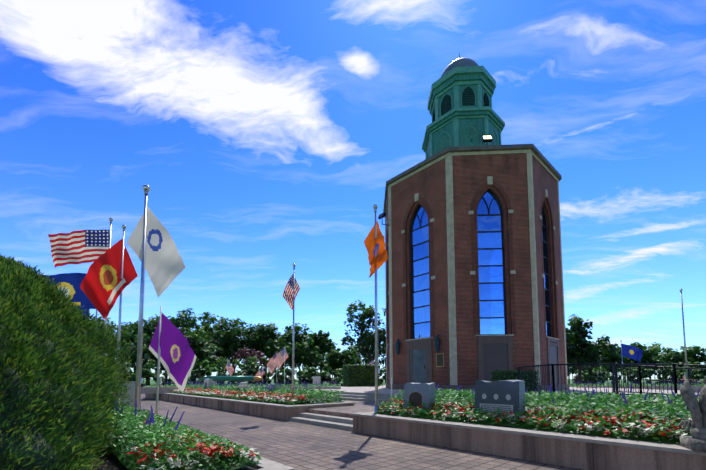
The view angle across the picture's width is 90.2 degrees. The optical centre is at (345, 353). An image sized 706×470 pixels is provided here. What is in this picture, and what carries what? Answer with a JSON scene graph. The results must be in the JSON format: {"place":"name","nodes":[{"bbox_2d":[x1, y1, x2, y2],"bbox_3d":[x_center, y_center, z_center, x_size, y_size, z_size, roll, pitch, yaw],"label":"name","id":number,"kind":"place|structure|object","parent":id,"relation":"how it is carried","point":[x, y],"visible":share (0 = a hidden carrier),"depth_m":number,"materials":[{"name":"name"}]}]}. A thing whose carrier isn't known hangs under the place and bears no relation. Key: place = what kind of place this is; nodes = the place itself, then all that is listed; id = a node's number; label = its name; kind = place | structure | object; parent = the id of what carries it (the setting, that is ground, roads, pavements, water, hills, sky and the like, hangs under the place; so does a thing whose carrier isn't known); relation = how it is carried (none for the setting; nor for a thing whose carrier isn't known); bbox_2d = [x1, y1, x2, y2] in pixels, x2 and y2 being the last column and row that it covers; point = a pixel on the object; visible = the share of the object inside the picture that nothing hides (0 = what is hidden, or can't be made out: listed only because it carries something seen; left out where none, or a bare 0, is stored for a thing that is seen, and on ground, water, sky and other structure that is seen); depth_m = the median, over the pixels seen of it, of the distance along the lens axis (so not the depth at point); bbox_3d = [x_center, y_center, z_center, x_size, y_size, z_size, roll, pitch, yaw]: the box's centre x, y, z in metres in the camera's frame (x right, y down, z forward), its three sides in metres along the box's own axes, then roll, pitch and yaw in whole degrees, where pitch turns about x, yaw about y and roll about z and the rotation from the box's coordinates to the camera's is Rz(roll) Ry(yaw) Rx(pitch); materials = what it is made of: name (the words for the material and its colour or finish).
{"place":"outdoors","nodes":[
{"label":"outdoors","id":0,"kind":"place"},
{"bbox_2d":[113,393,583,469],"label":"plaza paving","id":1,"kind":"structure","parent":0,"point":[298,446],"depth_m":7.17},
{"bbox_2d":[78,446,294,469],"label":"planter kerb","id":2,"kind":"structure","parent":1,"relation":"on","point":[110,461],"depth_m":5.12,"materials":[{"name":"concrete"}]},
{"bbox_2d":[0,254,136,469],"bbox_3d":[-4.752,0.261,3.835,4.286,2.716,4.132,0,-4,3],"label":"yew bush","id":3,"kind":"object","parent":2,"relation":"on","point":[47,386],"visible":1,"depth_m":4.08,"materials":[{"name":"green plant"}]},
{"bbox_2d":[103,218,112,355],"bbox_3d":[-10.920,-1.940,16.048,0.187,8.756,0.178,4,-6,-41],"label":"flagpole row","id":4,"kind":"object","parent":2,"relation":"on","point":[110,219],"visible":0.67,"depth_m":16.28,"materials":[{"name":"metal"}]},
{"bbox_2d":[48,230,108,267],"bbox_3d":[-12.088,-4.758,15.990,2.389,1.991,0.343,2,-4,-20],"label":"flag","id":5,"kind":"object","parent":4,"relation":"attached to","point":[81,246],"visible":0.92,"depth_m":15.97,"materials":[{"name":"multicoloured fabric"}]},
{"bbox_2d":[115,225,125,393],"bbox_3d":[-8.597,-1.375,13.380,0.170,7.240,0.166,4,-6,-41],"label":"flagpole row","id":6,"kind":"object","parent":2,"relation":"on","point":[120,299],"visible":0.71,"depth_m":13.43,"materials":[{"name":"metal"}]},
{"bbox_2d":[80,239,137,318],"bbox_3d":[-8.913,-2.822,13.258,1.838,3.251,0.534,2,-5,-29],"label":"flag","id":7,"kind":"object","parent":6,"relation":"attached to","point":[103,285],"visible":0.94,"depth_m":13.26,"materials":[{"name":"red fabric"}]},
{"bbox_2d":[120,381,140,409],"bbox_3d":[-6.807,1.490,11.146,0.500,1.200,0.550,4,-6,-41],"label":"stone monument","id":8,"kind":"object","parent":2,"relation":"on","point":[132,391],"depth_m":10.94,"materials":[{"name":"grey stone"}]},
{"bbox_2d":[134,184,149,409],"bbox_3d":[-6.209,-1.603,10.696,0.238,7.304,0.235,0,-4,3],"label":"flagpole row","id":9,"kind":"object","parent":2,"relation":"on","point":[146,189],"visible":0.79,"depth_m":10.64,"materials":[{"name":"metal"}]},
{"bbox_2d":[126,207,185,296],"bbox_3d":[-5.867,-3.131,10.950,1.649,2.870,0.316,3,-5,-32],"label":"flag","id":10,"kind":"object","parent":9,"relation":"attached to","point":[165,267],"visible":0.98,"depth_m":10.97,"materials":[{"name":"white fabric"}]},
{"bbox_2d":[87,399,199,447],"bbox_3d":[-5.556,1.342,7.928,2.689,0.881,5.369,4,-6,-41],"label":"flower bed","id":11,"kind":"object","parent":2,"relation":"on","point":[131,412],"visible":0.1,"depth_m":6.46,"materials":[{"name":"green plant"}]},
{"bbox_2d":[155,306,161,413],"bbox_3d":[-4.513,0.370,8.497,0.130,3.050,0.101,0,-4,3],"label":"flagpole","id":12,"kind":"object","parent":2,"relation":"on","point":[159,380],"visible":0.56,"depth_m":8.48,"materials":[{"name":"silver metal"}]},
{"bbox_2d":[149,313,195,391],"bbox_3d":[-4.160,-0.031,8.487,1.328,1.952,0.173,-1,-4,10],"label":"purple flag","id":13,"kind":"object","parent":12,"relation":"attached to","point":[177,357],"visible":0.98,"depth_m":8.49,"materials":[{"name":"purple fabric"}]},
{"bbox_2d":[127,438,198,469],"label":"flower bed","id":14,"kind":"object","parent":2,"relation":"on","point":[134,449],"visible":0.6,"depth_m":4.39,"materials":[{"name":"green plant"}]},
{"bbox_2d":[110,400,261,469],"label":"flower bed","id":15,"kind":"object","parent":2,"relation":"on","point":[207,451],"visible":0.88,"depth_m":4.75,"materials":[{"name":"green plant"}]},
{"bbox_3d":[-13.234,-0.994,18.605,0.184,7.240,0.168,0,-4,3],"label":"flagpole","id":16,"kind":"object","parent":2,"relation":"on","visible":0},
{"bbox_2d":[44,273,95,308],"bbox_3d":[-14.553,-3.051,17.970,3.063,2.509,0.472,2,-5,-26],"label":"flag","id":17,"kind":"object","parent":16,"relation":"attached to","point":[71,282],"visible":0.19,"depth_m":18.29,"materials":[{"name":"blue fabric"}]},
{"bbox_2d":[198,376,262,385],"bbox_3d":[-12.237,3.262,37.357,6.600,1.719,0.539,1,-4,-9],"label":"torpedo display","id":18,"kind":"object","parent":1,"relation":"on","point":[234,378],"visible":0.88,"depth_m":37.20,"materials":[{"name":"green"}]},
{"bbox_2d":[313,376,320,386],"bbox_3d":[-3.463,3.584,41.646,0.900,1.700,0.065,0,-4,-2],"label":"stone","id":19,"kind":"object","parent":1,"relation":"on","point":[316,379],"visible":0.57,"depth_m":41.64,"materials":[{"name":"grey stone"}]},
{"bbox_2d":[289,412,352,430],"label":"steps","id":20,"kind":"structure","parent":1,"relation":"on","point":[339,422],"depth_m":10.64,"materials":[{"name":"concrete"}]},
{"bbox_2d":[145,393,705,469],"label":"planter walls","id":21,"kind":"structure","parent":1,"relation":"on","point":[584,452],"depth_m":6.31,"materials":[{"name":"concrete"}]},
{"bbox_2d":[373,204,379,412],"bbox_3d":[0.841,-1.262,9.735,0.171,5.924,0.151,0,-4,3],"label":"flagpole","id":22,"kind":"object","parent":21,"relation":"on","point":[377,368],"visible":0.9,"depth_m":9.65,"materials":[{"name":"metal"}]},
{"bbox_2d":[364,221,387,277],"bbox_3d":[0.842,-2.920,9.869,0.679,1.649,0.295,0,-4,3],"label":"orange flag","id":23,"kind":"object","parent":22,"relation":"attached to","point":[371,242],"visible":0.94,"depth_m":9.84,"materials":[{"name":"orange fabric"}]},
{"bbox_2d":[373,382,701,444],"bbox_3d":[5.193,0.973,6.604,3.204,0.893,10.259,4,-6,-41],"label":"flower bed","id":24,"kind":"object","parent":21,"relation":"on","point":[572,412],"visible":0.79,"depth_m":6.49,"materials":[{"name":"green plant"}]},
{"bbox_2d":[203,379,212,388],"bbox_3d":[-8.459,2.052,21.495,0.325,1.024,0.800,4,-6,-41],"label":"white memorial stone","id":25,"kind":"object","parent":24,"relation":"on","point":[207,382],"visible":0.65,"depth_m":21.29,"materials":[{"name":"stone"}]},
{"bbox_2d":[141,387,340,393],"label":"bed kerb","id":26,"kind":"structure","parent":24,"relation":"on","point":[148,390],"depth_m":23.18,"materials":[{"name":"grey concrete"}]},
{"bbox_2d":[149,380,340,386],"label":"flowers","id":27,"kind":"object","parent":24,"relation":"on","point":[287,384],"visible":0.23,"depth_m":27.08,"materials":[{"name":"green plant"}]},
{"bbox_2d":[162,381,345,404],"bbox_3d":[-7.411,2.015,20.506,2.823,0.902,19.650,4,-6,-41],"label":"flower bed","id":28,"kind":"object","parent":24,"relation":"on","point":[278,395],"visible":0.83,"depth_m":14.89,"materials":[{"name":"green plant"}]},
{"bbox_2d":[236,385,252,390],"bbox_3d":[-5.366,1.887,18.509,0.920,0.490,0.904,0,-4,3],"label":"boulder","id":29,"kind":"object","parent":28,"relation":"on","point":[241,386],"visible":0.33,"depth_m":18.28,"materials":[{"name":"stone"}]},
{"bbox_2d":[265,384,275,392],"bbox_3d":[-3.417,1.763,15.815,0.298,0.776,0.600,4,-6,-41],"label":"memorial stone","id":30,"kind":"object","parent":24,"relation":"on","point":[268,387],"visible":0.23,"depth_m":15.69,"materials":[{"name":"grey stone"}]},
{"bbox_2d":[292,263,295,398],"bbox_3d":[-1.968,-0.746,13.255,0.157,5.408,0.134,0,-4,3],"label":"flagpole","id":31,"kind":"object","parent":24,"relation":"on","point":[293,343],"visible":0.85,"depth_m":13.22,"materials":[{"name":"metal"}]},
{"bbox_2d":[283,274,299,309],"bbox_3d":[-2.065,-2.342,13.345,0.675,1.397,0.150,2,-4,-20],"label":"us flag","id":32,"kind":"object","parent":31,"relation":"attached to","point":[288,294],"visible":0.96,"depth_m":13.35,"materials":[{"name":"multicoloured fabric"}]},
{"bbox_2d":[403,383,434,416],"bbox_3d":[1.828,1.190,8.861,0.352,0.907,0.780,4,-6,-41],"label":"memorial stone bronze","id":33,"kind":"object","parent":24,"relation":"on","point":[418,394],"visible":0.71,"depth_m":8.71,"materials":[{"name":"grey stone"}]},
{"bbox_2d":[474,380,524,428],"bbox_3d":[3.187,1.042,7.333,0.370,0.980,0.950,4,-6,-41],"label":"medical memorial stone","id":34,"kind":"object","parent":24,"relation":"on","point":[505,396],"visible":0.62,"depth_m":7.19,"materials":[{"name":"grey stone"}]},
{"bbox_2d":[678,379,705,452],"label":"eagle statue","id":35,"kind":"object","parent":21,"relation":"on","point":[695,441],"visible":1,"depth_m":4.58,"materials":[{"name":"stone"}]},
{"bbox_2d":[289,392,699,417],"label":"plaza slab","id":36,"kind":"structure","parent":1,"relation":"on","point":[357,407],"depth_m":11.97,"materials":[{"name":"concrete"}]},
{"bbox_2d":[311,386,699,402],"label":"tower platform","id":37,"kind":"structure","parent":36,"relation":"on","point":[363,393],"depth_m":18.91,"materials":[{"name":"concrete"}]},
{"bbox_2d":[342,364,380,386],"bbox_3d":[1.420,2.258,32.879,3.224,2.460,2.239,1,-4,-16],"label":"hedge","id":38,"kind":"object","parent":37,"relation":"on","point":[355,375],"visible":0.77,"depth_m":31.96,"materials":[{"name":"green plant"}]},
{"bbox_2d":[490,370,539,393],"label":"hedge","id":39,"kind":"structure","parent":37,"relation":"on","point":[506,375],"depth_m":14.55,"materials":[{"name":"green plant"}]},
{"bbox_2d":[517,364,705,397],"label":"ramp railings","id":40,"kind":"object","parent":36,"relation":"on","point":[614,377],"visible":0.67,"depth_m":11.11,"materials":[{"name":"black metal"}]},
{"bbox_2d":[568,380,705,387],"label":"bed","id":41,"kind":"object","parent":36,"relation":"on","point":[609,384],"visible":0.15,"depth_m":30.37,"materials":[{"name":"green plant"}]},
{"bbox_2d":[582,386,703,391],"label":"bed kerb","id":42,"kind":"structure","parent":41,"relation":"attached to","point":[696,388],"depth_m":27.27,"materials":[{"name":"grey concrete"}]},
{"bbox_3d":[-13.255,2.519,39.421,0.104,3.500,0.067,0,-4,3],"label":"small flagpole","id":43,"kind":"object","parent":1,"relation":"on","visible":0},
{"bbox_2d":[225,361,233,375],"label":"us flag","id":44,"kind":"object","parent":43,"relation":"attached to","point":[229,368],"visible":0.96,"depth_m":39.42,"materials":[{"name":"multicoloured fabric"}]},
{"bbox_3d":[-10.538,3.138,44.475,0.104,3.000,0.067,0,-4,3],"label":"small flagpole","id":45,"kind":"object","parent":1,"relation":"on","visible":0},
{"bbox_2d":[255,368,264,376],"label":"us flag","id":46,"kind":"object","parent":45,"relation":"attached to","point":[259,373],"visible":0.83,"depth_m":44.43,"materials":[{"name":"multicoloured fabric"}]},
{"bbox_3d":[-5.824,1.708,29.678,0.104,3.700,0.067,0,-4,3],"label":"small flagpole","id":47,"kind":"object","parent":1,"relation":"on","visible":0},
{"bbox_2d":[266,353,276,373],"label":"us flag","id":48,"kind":"object","parent":47,"relation":"attached to","point":[271,365],"visible":0.65,"depth_m":29.62,"materials":[{"name":"multicoloured fabric"}]},
{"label":"small flagpole","id":49,"kind":"object","parent":1,"relation":"on","visible":0},
{"bbox_2d":[274,347,288,368],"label":"us flag","id":50,"kind":"object","parent":49,"relation":"attached to","point":[281,357],"visible":0.98,"depth_m":27.71,"materials":[{"name":"multicoloured fabric"}]},
{"bbox_2d":[0,0,705,378],"label":"sky","id":51,"kind":"structure","parent":0,"point":[265,137],"materials":[{"name":"blue"}]},
{"bbox_2d":[118,379,703,391],"bbox_3d":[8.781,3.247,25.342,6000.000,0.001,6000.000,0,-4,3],"label":"terrain","id":52,"kind":"structure","parent":0,"point":[153,383],"depth_m":139.52,"materials":[{"name":"green plant"}]},
{"bbox_2d":[90,314,133,356],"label":"tree","id":53,"kind":"object","parent":52,"relation":"on","point":[127,335],"visible":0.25,"depth_m":68.82,"materials":[{"name":"green plant"}]},
{"bbox_2d":[109,322,136,362],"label":"tree","id":54,"kind":"object","parent":52,"relation":"on","point":[127,344],"visible":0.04,"depth_m":88.19,"materials":[{"name":"green plant"}]},
{"bbox_2d":[109,359,143,386],"bbox_3d":[-30.874,2.859,47.547,4.592,4.177,5.634,-2,-5,25],"label":"shrub","id":55,"kind":"object","parent":52,"relation":"on","point":[131,373],"visible":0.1,"depth_m":47.54,"materials":[{"name":"green plant"}]},
{"bbox_2d":[122,360,162,386],"bbox_3d":[-27.410,2.847,47.058,5.387,4.180,4.751,0,-4,3],"label":"shrub","id":56,"kind":"object","parent":52,"relation":"on","point":[145,371],"visible":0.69,"depth_m":46.91,"materials":[{"name":"green plant"}]},
{"bbox_2d":[123,334,166,386],"bbox_3d":[-28.793,1.156,53.864,8.954,8.370,8.648,2,-5,-23],"label":"tree","id":57,"kind":"object","parent":52,"relation":"on","point":[147,354],"visible":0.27,"depth_m":51.69,"materials":[{"name":"green plant"}]},
{"bbox_2d":[111,316,185,384],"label":"tree","id":58,"kind":"object","parent":52,"relation":"on","point":[149,330],"visible":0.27,"depth_m":77.32,"materials":[{"name":"green plant"}]},
{"bbox_2d":[155,372,194,385],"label":"shrub","id":59,"kind":"object","parent":52,"relation":"on","point":[164,374],"visible":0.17,"depth_m":49.90,"materials":[{"name":"green plant"}]},
{"bbox_2d":[143,308,217,345],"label":"tree","id":60,"kind":"object","parent":52,"relation":"on","point":[188,322],"visible":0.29,"depth_m":85.82,"materials":[{"name":"green plant"}]},
{"bbox_2d":[189,359,213,384],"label":"shrub","id":61,"kind":"object","parent":52,"relation":"on","point":[197,368],"visible":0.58,"depth_m":50.20,"materials":[{"name":"green plant"}]},
{"bbox_2d":[184,326,222,383],"bbox_3d":[-25.298,0.587,58.900,9.414,10.251,8.996,2,-5,-29],"label":"tree","id":62,"kind":"object","parent":52,"relation":"on","point":[201,347],"visible":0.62,"depth_m":57.94,"materials":[{"name":"green plant"}]},
{"bbox_2d":[194,321,229,375],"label":"tree","id":63,"kind":"object","parent":52,"relation":"on","point":[209,331],"visible":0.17,"depth_m":92.27,"materials":[{"name":"green plant"}]},
{"bbox_2d":[190,357,241,384],"bbox_3d":[-17.643,2.757,48.683,6.754,4.542,6.527,0,-4,3],"label":"shrub","id":64,"kind":"object","parent":52,"relation":"on","point":[208,370],"visible":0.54,"depth_m":48.40,"materials":[{"name":"green plant"}]},
{"bbox_2d":[219,324,244,383],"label":"tree","id":65,"kind":"object","parent":52,"relation":"on","point":[228,358],"visible":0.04,"depth_m":104.50,"materials":[{"name":"green plant"}]},
{"bbox_2d":[208,314,264,384],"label":"tree","id":66,"kind":"object","parent":52,"relation":"on","point":[230,341],"visible":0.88,"depth_m":87.51,"materials":[{"name":"green plant"}]},
{"bbox_2d":[222,346,268,385],"bbox_3d":[-15.996,2.259,59.315,7.907,6.967,7.029,0,-4,3],"label":"plum tree","id":67,"kind":"object","parent":52,"relation":"on","point":[253,354],"visible":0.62,"depth_m":59.32,"materials":[{"name":"purple plant"}]},
{"bbox_2d":[228,359,266,385],"bbox_3d":[-14.749,3.020,52.025,5.915,4.430,5.100,3,-5,-32],"label":"shrub","id":68,"kind":"object","parent":52,"relation":"on","point":[242,368],"visible":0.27,"depth_m":51.53,"materials":[{"name":"green plant"}]},
{"bbox_2d":[242,356,275,385],"bbox_3d":[-11.527,2.679,47.686,4.794,4.586,4.628,1,-4,-9],"label":"shrub","id":69,"kind":"object","parent":52,"relation":"on","point":[249,371],"visible":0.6,"depth_m":47.64,"materials":[{"name":"green plant"}]},
{"bbox_2d":[237,322,295,383],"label":"tree","id":70,"kind":"object","parent":52,"relation":"on","point":[269,332],"visible":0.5,"depth_m":88.45,"materials":[{"name":"green plant"}]},
{"bbox_2d":[264,332,299,374],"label":"tree","id":71,"kind":"object","parent":52,"relation":"on","point":[282,346],"visible":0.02,"depth_m":103.83,"materials":[{"name":"green plant"}]},
{"bbox_2d":[266,367,304,385],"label":"shrub","id":72,"kind":"object","parent":52,"relation":"on","point":[288,372],"visible":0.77,"depth_m":47.85,"materials":[{"name":"green plant"}]},
{"bbox_2d":[264,323,321,368],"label":"tree","id":73,"kind":"object","parent":52,"relation":"on","point":[286,338],"visible":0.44,"depth_m":84.69,"materials":[{"name":"green plant"}]},
{"bbox_2d":[283,337,322,383],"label":"tree","id":74,"kind":"object","parent":52,"relation":"on","point":[308,359],"visible":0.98,"depth_m":68.80,"materials":[{"name":"green plant"}]},
{"bbox_2d":[295,365,330,386],"bbox_3d":[-4.932,3.636,54.175,5.270,3.633,5.962,1,-4,-19],"label":"shrub","id":75,"kind":"object","parent":52,"relation":"on","point":[310,373],"visible":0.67,"depth_m":52.93,"materials":[{"name":"green plant"}]},
{"bbox_2d":[290,332,337,383],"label":"tree","id":76,"kind":"object","parent":52,"relation":"on","point":[334,343],"depth_m":98.41,"materials":[{"name":"green plant"}]},
{"bbox_2d":[311,330,340,383],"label":"tree","id":77,"kind":"object","parent":52,"relation":"on","point":[323,343],"visible":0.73,"depth_m":84.18,"materials":[{"name":"green plant"}]},
{"bbox_2d":[312,364,341,385],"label":"shrub","id":78,"kind":"object","parent":52,"relation":"on","point":[336,374],"visible":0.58,"depth_m":51.89,"materials":[{"name":"green plant"}]},
{"bbox_2d":[319,349,356,383],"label":"tree","id":79,"kind":"object","parent":52,"relation":"on","point":[337,359],"visible":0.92,"depth_m":73.19,"materials":[{"name":"green plant"}]},
{"bbox_2d":[333,368,342,385],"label":"shrub","id":80,"kind":"object","parent":52,"relation":"on","point":[341,377],"visible":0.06,"depth_m":48.08,"materials":[{"name":"green plant"}]},
{"bbox_2d":[341,347,368,364],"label":"tree","id":81,"kind":"object","parent":52,"relation":"on","point":[358,361],"visible":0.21,"depth_m":112.66,"materials":[{"name":"green plant"}]},
{"bbox_2d":[339,299,385,362],"bbox_3d":[4.290,-1.564,60.315,10.911,14.731,9.584,0,-4,3],"label":"tree","id":82,"kind":"object","parent":52,"relation":"on","point":[365,341],"visible":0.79,"depth_m":59.45,"materials":[{"name":"green plant"}]},
{"bbox_2d":[345,343,379,364],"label":"tree","id":83,"kind":"object","parent":52,"relation":"on","point":[359,356],"visible":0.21,"depth_m":128.51,"materials":[{"name":"green plant"}]},
{"bbox_2d":[371,342,385,382],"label":"tree","id":84,"kind":"object","parent":52,"relation":"on","point":[382,359],"visible":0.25,"depth_m":120.55,"materials":[{"name":"green plant"}]},
{"bbox_2d":[374,364,385,385],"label":"shrub","id":85,"kind":"object","parent":52,"relation":"on","point":[383,377],"visible":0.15,"depth_m":53.09,"materials":[{"name":"green plant"}]},
{"bbox_2d":[567,362,577,383],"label":"tree","id":86,"kind":"object","parent":52,"relation":"on","point":[573,368],"visible":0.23,"depth_m":98.93,"materials":[{"name":"green plant"}]},
{"bbox_2d":[571,365,609,384],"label":"shrub","id":87,"kind":"object","parent":52,"relation":"on","point":[585,373],"visible":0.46,"depth_m":56.41,"materials":[{"name":"green plant"}]},
{"bbox_2d":[565,314,617,385],"bbox_3d":[32.009,-0.365,49.095,9.339,10.713,7.717,-3,-5,36],"label":"tree","id":88,"kind":"object","parent":52,"relation":"on","point":[580,349],"visible":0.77,"depth_m":47.80,"materials":[{"name":"green plant"}]},
{"bbox_2d":[581,368,608,383],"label":"shrub","id":89,"kind":"object","parent":52,"relation":"on","point":[603,381],"visible":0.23,"depth_m":59.88,"materials":[{"name":"green plant"}]},
{"bbox_2d":[590,368,618,385],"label":"shrub","id":90,"kind":"object","parent":52,"relation":"on","point":[609,375],"visible":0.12,"depth_m":62.11,"materials":[{"name":"green plant"}]},
{"bbox_2d":[576,346,633,371],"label":"tree","id":91,"kind":"object","parent":52,"relation":"on","point":[616,358],"visible":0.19,"depth_m":73.57,"materials":[{"name":"green plant"}]},
{"bbox_2d":[618,367,655,383],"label":"shrub","id":92,"kind":"object","parent":52,"relation":"on","point":[643,376],"visible":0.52,"depth_m":58.68,"materials":[{"name":"green plant"}]},
{"bbox_2d":[618,342,664,376],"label":"tree","id":93,"kind":"object","parent":52,"relation":"on","point":[647,358],"visible":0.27,"depth_m":79.85,"materials":[{"name":"green plant"}]},
{"bbox_2d":[631,342,665,383],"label":"tree","id":94,"kind":"object","parent":52,"relation":"on","point":[657,353],"visible":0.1,"depth_m":99.08,"materials":[{"name":"green plant"}]},
{"bbox_2d":[645,363,683,385],"bbox_3d":[51.813,3.701,56.926,3.893,4.566,4.769,1,-4,-10],"label":"shrub","id":95,"kind":"object","parent":52,"relation":"on","point":[678,371],"visible":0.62,"depth_m":56.46,"materials":[{"name":"green plant"}]},
{"bbox_2d":[657,346,673,355],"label":"tree","id":96,"kind":"object","parent":52,"relation":"on","point":[663,348],"visible":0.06,"depth_m":144.78,"materials":[{"name":"green plant"}]},
{"bbox_2d":[657,345,705,371],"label":"tree","id":97,"kind":"object","parent":52,"relation":"on","point":[673,357],"visible":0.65,"depth_m":91.00,"materials":[{"name":"green plant"}]},
{"bbox_2d":[679,289,687,379],"bbox_3d":[30.587,-1.106,31.776,0.252,9.620,0.252,0,-4,3],"label":"flagpole","id":98,"kind":"object","parent":52,"relation":"on","point":[680,290],"visible":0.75,"depth_m":31.77,"materials":[{"name":"metal"}]},
{"bbox_2d":[671,371,705,385],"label":"shrub","id":99,"kind":"object","parent":52,"relation":"on","point":[697,376],"visible":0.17,"depth_m":56.49,"materials":[{"name":"green plant"}]},
{"bbox_2d":[680,361,705,381],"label":"shrub","id":100,"kind":"object","parent":52,"relation":"on","point":[694,371],"visible":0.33,"depth_m":58.02,"materials":[{"name":"green plant"}]},
{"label":"blue flagpole","id":101,"kind":"object","parent":52,"relation":"on","visible":0},
{"bbox_2d":[621,344,642,361],"bbox_3d":[37.736,-0.061,46.467,2.554,2.528,0.424,-1,-4,18],"label":"blue flag","id":102,"kind":"object","parent":101,"relation":"attached to","point":[633,352],"visible":0.98,"depth_m":46.42,"materials":[{"name":"blue fabric"}]},
{"bbox_2d":[383,144,568,390],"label":"memorial tower","id":103,"kind":"structure","parent":0,"point":[447,188],"depth_m":20.69,"materials":[{"name":"brick"}]},
{"bbox_2d":[395,335,443,366],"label":"door lanterns and plaque","id":104,"kind":"object","parent":103,"relation":"attached to","point":[439,360],"visible":1,"depth_m":20.63,"materials":[{"name":"black metal"}]},
{"bbox_2d":[378,135,492,225],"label":"floodlights","id":105,"kind":"object","parent":103,"relation":"attached to","point":[486,139],"visible":0.85,"depth_m":20.79,"materials":[{"name":"black metal"}]},
{"bbox_2d":[422,54,504,158],"bbox_3d":[8.781,-17.463,26.852,5.600,11.870,5.600,0,-4,3],"label":"cupola","id":106,"kind":"object","parent":103,"relation":"on","point":[462,112],"visible":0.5,"depth_m":24.91,"materials":[{"name":"green metal"}]},
{"bbox_2d":[410,189,551,338],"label":"tower windows","id":107,"kind":"structure","parent":103,"relation":"attached to","point":[492,307],"depth_m":20.84,"materials":[{"name":"blue glass"}]},
{"bbox_2d":[525,394,682,405],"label":"flowers","id":108,"kind":"object","parent":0,"point":[617,396],"visible":0.05,"depth_m":10.91,"materials":[{"name":"plant"}]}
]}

